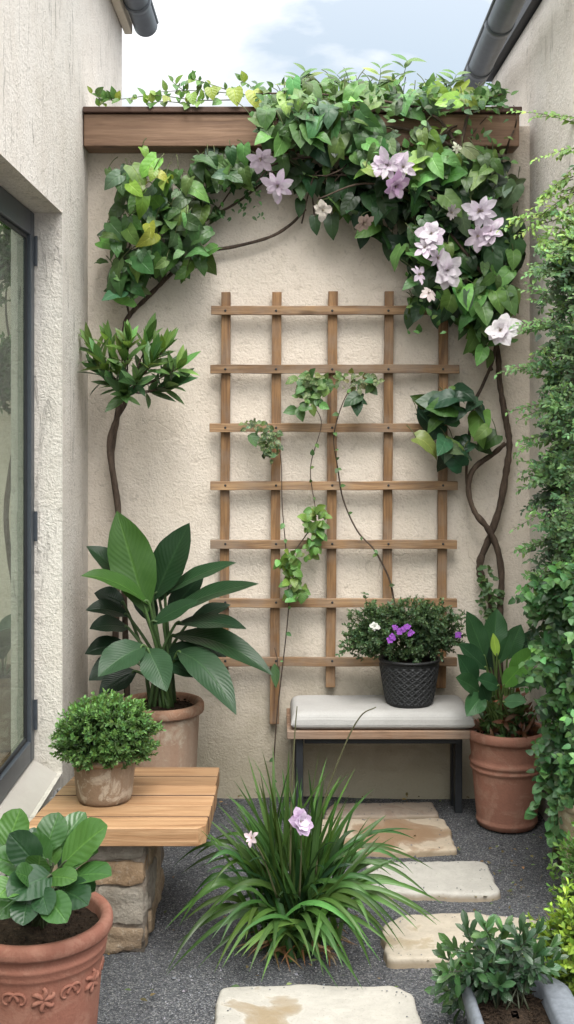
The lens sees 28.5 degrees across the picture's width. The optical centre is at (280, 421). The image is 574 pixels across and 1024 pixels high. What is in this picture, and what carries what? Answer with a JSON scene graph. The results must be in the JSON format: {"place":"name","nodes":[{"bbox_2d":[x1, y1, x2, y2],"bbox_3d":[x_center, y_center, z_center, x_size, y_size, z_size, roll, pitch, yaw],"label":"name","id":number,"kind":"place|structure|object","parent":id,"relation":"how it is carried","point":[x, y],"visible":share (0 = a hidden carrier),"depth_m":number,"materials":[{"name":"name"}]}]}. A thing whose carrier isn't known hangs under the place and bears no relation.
{"place":"outdoors","nodes":[
{"label":"outdoors","id":0,"kind":"place"},
{"bbox_2d":[122,0,491,105],"label":"sky","id":1,"kind":"structure","parent":0,"point":[217,40],"materials":[{"name":"white"}]},
{"bbox_2d":[97,796,565,1023],"bbox_3d":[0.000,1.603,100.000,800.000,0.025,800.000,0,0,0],"label":"ground","id":2,"kind":"structure","parent":0,"point":[184,1010],"depth_m":3.49,"materials":[{"name":"grey gravel"}]},
{"bbox_2d":[0,808,112,1023],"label":"potted plant","id":3,"kind":"object","parent":2,"relation":"on","point":[56,925],"visible":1,"depth_m":2.64,"materials":[{"name":"green plant"}]},
{"bbox_2d":[0,0,158,876],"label":"house","id":4,"kind":"structure","parent":2,"relation":"on","point":[57,57],"depth_m":4.19,"materials":[{"name":"paint"}]},
{"bbox_2d":[0,186,37,802],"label":"glass door","id":5,"kind":"structure","parent":4,"relation":"in","point":[13,213],"depth_m":4.13,"materials":[{"name":"black metal"}]},
{"bbox_2d":[29,767,219,953],"bbox_3d":[-0.486,1.415,3.638,0.552,0.430,0.585,0,0,0],"label":"garden table","id":6,"kind":"object","parent":2,"relation":"on","point":[154,814],"visible":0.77,"depth_m":3.43,"materials":[{"name":"brown wood"}]},
{"bbox_2d":[48,687,165,806],"bbox_3d":[-0.555,1.026,3.604,0.374,0.349,0.345,0,0,0],"label":"potted plant","id":7,"kind":"object","parent":6,"relation":"on","point":[103,743],"visible":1,"depth_m":3.52,"materials":[{"name":"green plant"}]},
{"bbox_2d":[78,312,200,696],"bbox_3d":[-0.578,0.579,4.549,0.419,2.045,0.480,0,0,-32],"label":"tree","id":8,"kind":"object","parent":2,"relation":"on","point":[154,351],"visible":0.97,"depth_m":4.51,"materials":[{"name":"green plant"}]},
{"bbox_2d":[81,511,272,766],"bbox_3d":[-0.403,0.977,4.435,0.747,1.247,0.472,0,0,0],"label":"potted plant","id":9,"kind":"object","parent":2,"relation":"on","point":[139,573],"visible":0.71,"depth_m":4.42,"materials":[{"name":"green plant"}]},
{"bbox_2d":[87,70,305,694],"bbox_3d":[-0.347,0.045,4.664,0.914,3.016,0.306,0,0,0],"label":"climbing plant","id":10,"kind":"object","parent":2,"relation":"on","point":[181,253],"visible":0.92,"depth_m":4.64,"materials":[{"name":"green plant"}]},
{"bbox_2d":[166,706,442,987],"bbox_3d":[0.074,1.222,3.381,0.843,0.760,0.562,0,0,0],"label":"strap leaf plant","id":11,"kind":"object","parent":2,"relation":"on","point":[301,902],"visible":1,"depth_m":3.38,"materials":[{"name":"green plant"}]},
{"bbox_2d":[88,126,529,798],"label":"garden wall","id":12,"kind":"structure","parent":2,"relation":"on","point":[168,458],"depth_m":4.83,"materials":[{"name":"beige paint"}]},
{"bbox_2d":[83,106,521,152],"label":"beam","id":13,"kind":"structure","parent":12,"relation":"attached to","point":[161,129],"depth_m":4.70,"materials":[{"name":"brown wood"}]},
{"bbox_2d":[209,291,458,723],"bbox_3d":[0.221,0.365,4.787,1.063,1.833,0.047,0,0,0],"label":"trellis","id":14,"kind":"object","parent":12,"relation":"attached to","point":[387,485],"visible":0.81,"depth_m":4.78,"materials":[{"name":"brown wood"}]},
{"bbox_2d":[239,368,400,782],"bbox_3d":[0.167,0.669,4.685,0.688,1.786,0.118,0,0,0],"label":"trellis vine","id":15,"kind":"object","parent":14,"relation":"attached to","point":[310,389],"visible":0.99,"depth_m":4.68,"materials":[{"name":"green plant"}]},
{"bbox_2d":[215,984,421,1023],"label":"stepping stone","id":16,"kind":"object","parent":2,"relation":"on","point":[305,1004],"visible":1,"depth_m":3.06,"materials":[{"name":"stone"}]},
{"bbox_2d":[286,708,469,813],"bbox_3d":[0.385,1.413,4.620,0.721,0.395,0.360,0,0,0],"label":"bench","id":17,"kind":"object","parent":2,"relation":"on","point":[453,738],"visible":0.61,"depth_m":4.47,"materials":[{"name":"brown wood"}]},
{"bbox_2d":[290,695,474,728],"bbox_3d":[0.401,1.177,4.604,0.722,0.072,0.322,0,0,0],"label":"cushion","id":18,"kind":"object","parent":17,"relation":"on","point":[347,711],"visible":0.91,"depth_m":4.46,"materials":[{"name":"fabric"}]},
{"bbox_2d":[335,592,466,708],"bbox_3d":[0.492,0.912,4.567,0.556,0.465,0.342,0,0,0],"label":"potted plant","id":19,"kind":"object","parent":18,"relation":"on","point":[409,667],"visible":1,"depth_m":4.52,"materials":[{"name":"green plant"}]},
{"bbox_2d":[236,54,526,691],"bbox_3d":[0.429,0.037,4.684,1.219,3.118,0.550,0,0,0],"label":"climbing plant","id":20,"kind":"object","parent":2,"relation":"on","point":[462,198],"visible":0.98,"depth_m":4.61,"materials":[{"name":"green plant"}]},
{"bbox_2d":[324,802,438,818],"bbox_3d":[0.407,1.601,4.624,0.477,0.037,0.186,0,0,0],"label":"stepping stone","id":21,"kind":"object","parent":2,"relation":"on","point":[389,810],"visible":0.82,"depth_m":4.61,"materials":[{"name":"stone"}]},
{"bbox_2d":[321,818,456,857],"bbox_3d":[0.401,1.600,4.340,0.529,0.040,0.362,0,0,0],"label":"stepping stone","id":22,"kind":"object","parent":2,"relation":"on","point":[428,840],"visible":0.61,"depth_m":4.31,"materials":[{"name":"stone"}]},
{"bbox_2d":[223,802,513,1016],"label":"stray gravel","id":23,"kind":"structure","parent":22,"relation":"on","point":[383,884],"depth_m":3.84,"materials":[{"name":"grey gravel"}]},
{"bbox_2d":[366,861,500,901],"bbox_3d":[0.521,1.598,3.923,0.446,0.043,0.302,0,0,0],"label":"stepping stone","id":24,"kind":"object","parent":2,"relation":"on","point":[451,879],"visible":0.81,"depth_m":3.89,"materials":[{"name":"stone"}]},
{"bbox_2d":[380,912,538,968],"bbox_3d":[0.562,1.598,3.487,0.517,0.043,0.330,0,0,0],"label":"stepping stone","id":25,"kind":"object","parent":2,"relation":"on","point":[421,936],"visible":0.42,"depth_m":3.47,"materials":[{"name":"stone"}]},
{"bbox_2d":[424,909,573,1023],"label":"planter","id":26,"kind":"object","parent":2,"relation":"on","point":[500,979],"visible":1,"depth_m":2.88,"materials":[{"name":"grey stone"}]},
{"bbox_2d":[456,609,541,832],"bbox_3d":[0.863,1.172,4.472,0.398,0.855,0.384,0,0,0],"label":"potted plant","id":27,"kind":"object","parent":2,"relation":"on","point":[503,732],"visible":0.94,"depth_m":4.39,"materials":[{"name":"green plant"}]},
{"bbox_2d":[461,0,573,821],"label":"house","id":28,"kind":"structure","parent":2,"relation":"on","point":[524,49],"depth_m":4.64,"materials":[{"name":"paint"}]},
{"bbox_2d":[494,108,573,871],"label":"climbing shrub","id":29,"kind":"object","parent":2,"relation":"on","point":[549,600],"visible":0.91,"depth_m":3.80,"materials":[{"name":"green plant"}]},
{"bbox_2d":[523,818,573,995],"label":"shrub","id":30,"kind":"object","parent":2,"relation":"on","point":[563,926],"visible":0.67,"depth_m":3.11,"materials":[{"name":"green plant"}]},
{"bbox_2d":[524,736,573,899],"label":"climbing vine","id":31,"kind":"object","parent":2,"relation":"on","point":[559,799],"visible":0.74,"depth_m":3.70,"materials":[{"name":"green plant"}]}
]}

